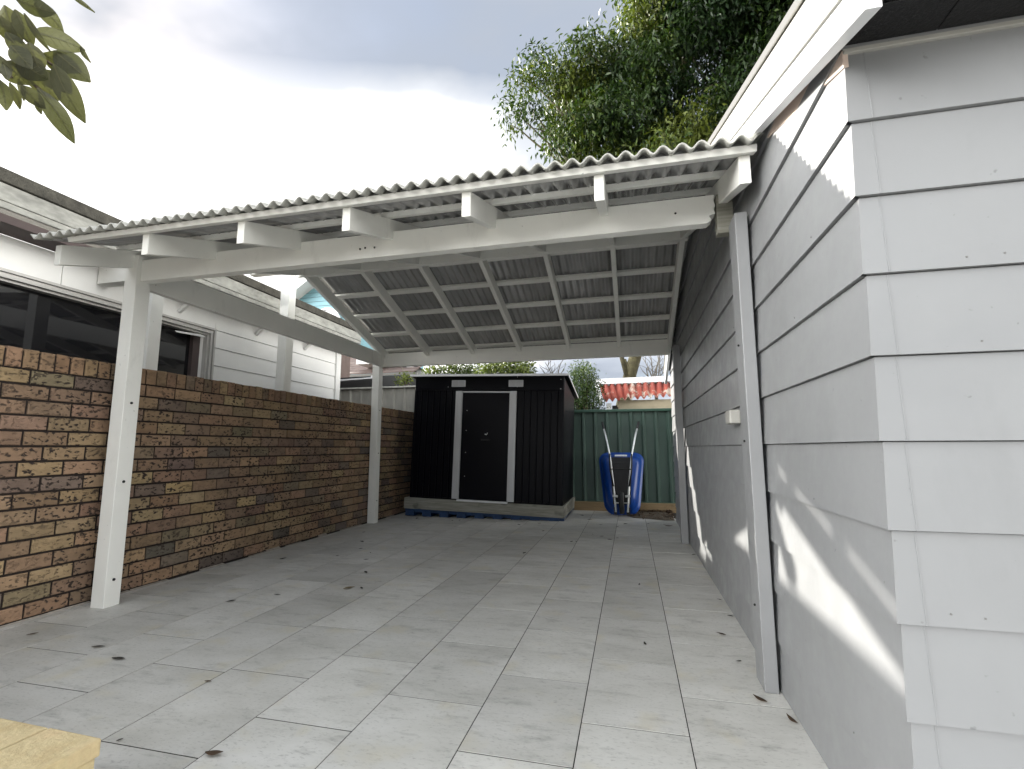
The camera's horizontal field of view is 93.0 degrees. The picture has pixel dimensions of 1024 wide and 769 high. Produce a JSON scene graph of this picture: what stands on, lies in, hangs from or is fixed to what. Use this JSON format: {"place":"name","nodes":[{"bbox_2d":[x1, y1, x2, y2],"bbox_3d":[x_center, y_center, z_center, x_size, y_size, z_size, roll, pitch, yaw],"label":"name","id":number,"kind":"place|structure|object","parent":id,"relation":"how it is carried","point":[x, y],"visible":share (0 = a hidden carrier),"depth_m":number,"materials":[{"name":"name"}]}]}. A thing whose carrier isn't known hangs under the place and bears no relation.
{"place":"outdoors","nodes":[
{"label":"outdoors","id":0,"kind":"place"},
{"bbox_2d":[0,0,733,408],"label":"sky","id":1,"kind":"structure","parent":0,"point":[192,106],"materials":[{"name":"white"}]},
{"bbox_2d":[0,510,828,768],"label":"paving","id":2,"kind":"structure","parent":0,"point":[525,717],"depth_m":2.35,"materials":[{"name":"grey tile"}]},
{"bbox_2d":[0,718,47,750],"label":"stone block","id":3,"kind":"structure","parent":2,"relation":"on","point":[12,732],"depth_m":1.25,"materials":[{"name":"yellow stone"}]},
{"bbox_2d":[0,728,100,768],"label":"stone block","id":4,"kind":"structure","parent":2,"relation":"on","point":[50,748],"depth_m":1.17,"materials":[{"name":"yellow stone"}]},
{"bbox_2d":[76,759,94,768],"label":"stone block","id":5,"kind":"structure","parent":2,"relation":"on","point":[89,765],"depth_m":1.20,"materials":[{"name":"yellow stone"}]},
{"bbox_2d":[0,345,413,627],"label":"brick wall","id":6,"kind":"structure","parent":2,"relation":"on","point":[223,472],"depth_m":3.87,"materials":[{"name":"brown brick"}]},
{"bbox_2d":[205,750,222,754],"bbox_3d":[-0.999,1.234,1.629,0.062,0.010,0.028,-2,-8,13],"label":"fallen leaf","id":7,"kind":"object","parent":2,"relation":"on","point":[212,752],"visible":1,"depth_m":1.63,"materials":[{"name":"brown plant"}]},
{"bbox_2d":[30,131,778,693],"bbox_3d":[-0.407,0.076,4.655,4.130,3.096,4.774,-2,-8,13],"label":"carport","id":8,"kind":"object","parent":2,"relation":"on","point":[570,259],"visible":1,"depth_m":3.24,"materials":[{"name":"white paint"}]},
{"bbox_2d":[599,421,643,514],"bbox_3d":[1.692,1.275,7.543,0.704,1.451,0.964,-2,-8,13],"label":"wheelbarrow","id":9,"kind":"object","parent":2,"relation":"on","point":[621,476],"visible":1,"depth_m":7.42,"materials":[{"name":"blue plastic"}]},
{"bbox_2d":[573,501,675,512],"bbox_3d":[2.265,1.994,7.773,3.750,0.190,0.070,-2,-8,13],"label":"timber sleeper","id":10,"kind":"object","parent":2,"relation":"on","point":[589,506],"visible":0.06,"depth_m":7.92,"materials":[{"name":"brown wood"}]},
{"bbox_2d":[573,408,675,502],"bbox_3d":[2.330,1.164,7.923,3.960,1.545,0.080,-2,-8,13],"label":"steel fence","id":11,"kind":"object","parent":10,"relation":"on","point":[653,447],"visible":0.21,"depth_m":8.07,"materials":[{"name":"green metal"}]},
{"bbox_2d":[627,509,674,520],"bbox_3d":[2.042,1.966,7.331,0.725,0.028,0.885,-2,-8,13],"label":"soil","id":12,"kind":"structure","parent":2,"relation":"on","point":[656,515],"depth_m":7.19,"materials":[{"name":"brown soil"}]},
{"bbox_2d":[753,694,766,701],"bbox_3d":[1.008,1.276,1.974,0.024,0.010,0.062,3,-8,-23],"label":"fallen leaf","id":13,"kind":"object","parent":2,"relation":"on","point":[759,698],"visible":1,"depth_m":1.98,"materials":[{"name":"brown plant"}]},
{"bbox_2d":[786,713,796,722],"bbox_3d":[1.052,1.257,1.826,0.019,0.010,0.062,0,-7,-1],"label":"fallen leaf","id":14,"kind":"object","parent":2,"relation":"on","point":[791,718],"visible":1,"depth_m":1.83,"materials":[{"name":"brown plant"}]},
{"bbox_2d":[663,0,1023,768],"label":"weatherboard house","id":15,"kind":"structure","parent":2,"relation":"on","point":[879,198],"depth_m":1.24,"materials":[{"name":"paint"}]},
{"label":"ground","id":16,"kind":"structure","parent":0,"visible":0},
{"bbox_2d":[0,0,94,143],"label":"magnolia tree","id":17,"kind":"object","parent":16,"relation":"on","point":[46,91],"visible":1,"depth_m":1.61,"materials":[{"name":"green plant"}]},
{"bbox_2d":[97,267,163,370],"bbox_3d":[-3.297,0.204,4.069,0.620,2.700,0.107,-2,-8,13],"label":"timber post","id":18,"kind":"object","parent":16,"relation":"on","point":[111,277],"visible":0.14,"depth_m":4.09,"materials":[{"name":"white paint"}]},
{"bbox_2d":[0,166,360,399],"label":"neighbour house","id":19,"kind":"structure","parent":16,"relation":"on","point":[47,305],"depth_m":4.32,"materials":[{"name":"white wood"}]},
{"bbox_2d":[0,267,216,379],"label":"window","id":20,"kind":"structure","parent":19,"relation":"in","point":[37,314],"depth_m":4.13,"materials":[{"name":"glass"}]},
{"bbox_2d":[249,274,296,391],"bbox_3d":[-2.901,0.168,5.695,0.614,3.191,0.125,-2,-8,13],"label":"timber post","id":21,"kind":"object","parent":16,"relation":"on","point":[285,343],"visible":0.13,"depth_m":5.70,"materials":[{"name":"white paint"}]},
{"bbox_2d":[296,278,422,376],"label":"blue house","id":22,"kind":"structure","parent":16,"relation":"on","point":[307,292],"depth_m":18.80,"materials":[{"name":"white wood"}]},
{"bbox_2d":[321,307,340,317],"bbox_3d":[-7.089,-1.995,18.545,1.270,1.925,0.080,-2,-8,13],"label":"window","id":23,"kind":"structure","parent":22,"relation":"in","point":[330,310],"depth_m":18.60,"materials":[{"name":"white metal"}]},
{"bbox_2d":[339,385,415,411],"bbox_3d":[-2.961,0.918,9.662,4.080,1.730,0.100,-2,-8,13],"label":"boundary fence","id":24,"kind":"object","parent":16,"relation":"on","point":[402,398],"visible":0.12,"depth_m":9.63,"materials":[{"name":"grey wood"}]},
{"bbox_2d":[350,357,428,376],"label":"brown roofed house","id":25,"kind":"structure","parent":16,"relation":"on","point":[358,368],"depth_m":13.57,"materials":[{"name":"tile"}]},
{"bbox_2d":[340,373,448,387],"bbox_3d":[-3.200,1.095,10.314,3.900,2.550,0.350,-2,-8,13],"label":"carport roof edge","id":26,"kind":"object","parent":16,"relation":"on","point":[350,382],"visible":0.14,"depth_m":10.40,"materials":[{"name":"white metal"}]},
{"bbox_2d":[394,368,414,385],"bbox_3d":[-1.907,0.963,9.745,0.993,2.802,0.551,1,-8,-9],"label":"climbing plant","id":27,"kind":"object","parent":16,"relation":"on","point":[405,381],"visible":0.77,"depth_m":9.80,"materials":[{"name":"green plant"}]},
{"bbox_2d":[421,364,497,373],"bbox_3d":[-1.263,0.967,11.696,2.096,3.272,1.533,-2,-8,13],"label":"hedge tree","id":28,"kind":"object","parent":16,"relation":"on","point":[467,369],"visible":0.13,"depth_m":11.73,"materials":[{"name":"green plant"}]},
{"bbox_2d":[405,508,573,520],"bbox_3d":[-0.291,2.013,7.741,2.420,0.102,1.370,0,-7,14],"label":"pallet","id":29,"kind":"object","parent":16,"relation":"on","point":[424,512],"visible":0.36,"depth_m":7.14,"materials":[{"name":"blue paint"}]},
{"bbox_2d":[404,496,574,517],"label":"timber plinth","id":30,"kind":"structure","parent":29,"relation":"on","point":[550,511],"depth_m":7.08,"materials":[{"name":"grey wood"}]},
{"bbox_2d":[410,373,578,505],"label":"garden shed","id":31,"kind":"structure","parent":30,"relation":"on","point":[497,438],"depth_m":7.23,"materials":[{"name":"black metal"}]},
{"bbox_2d":[459,393,509,501],"bbox_3d":[-0.412,0.912,7.220,0.733,1.585,0.036,0,-7,14],"label":"door","id":32,"kind":"structure","parent":31,"relation":"in","point":[485,416],"depth_m":7.22,"materials":[{"name":"black metal"}]},
{"bbox_2d":[473,361,537,373],"bbox_3d":[-0.155,0.849,10.896,1.802,3.293,1.278,-2,-8,13],"label":"hedge tree","id":33,"kind":"object","parent":16,"relation":"on","point":[506,368],"visible":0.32,"depth_m":10.72,"materials":[{"name":"green plant"}]},
{"bbox_2d":[540,360,565,373],"bbox_3d":[0.858,0.850,10.593,0.737,3.196,0.395,-5,-9,32],"label":"bare tree","id":34,"kind":"object","parent":16,"relation":"on","point":[551,367],"visible":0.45,"depth_m":10.67,"materials":[{"name":"grey plant"}]},
{"bbox_2d":[563,359,610,409],"bbox_3d":[1.373,0.880,9.660,1.189,2.900,1.252,-2,-8,13],"label":"garden shrub","id":35,"kind":"object","parent":16,"relation":"on","point":[585,387],"visible":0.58,"depth_m":9.59,"materials":[{"name":"green plant"}]},
{"bbox_2d":[595,376,671,408],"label":"rusty shed","id":36,"kind":"structure","parent":16,"relation":"on","point":[656,386],"depth_m":10.23,"materials":[{"name":"red metal"}]},
{"bbox_2d":[490,0,794,404],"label":"tall tree","id":37,"kind":"object","parent":16,"relation":"on","point":[616,107],"visible":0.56,"depth_m":12.64,"materials":[{"name":"green plant"}]},
{"bbox_2d":[639,355,663,398],"bbox_3d":[3.249,0.767,11.036,0.852,3.475,0.452,3,-8,-22],"label":"bare tree","id":38,"kind":"object","parent":16,"relation":"on","point":[655,369],"visible":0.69,"depth_m":11.19,"materials":[{"name":"grey plant"}]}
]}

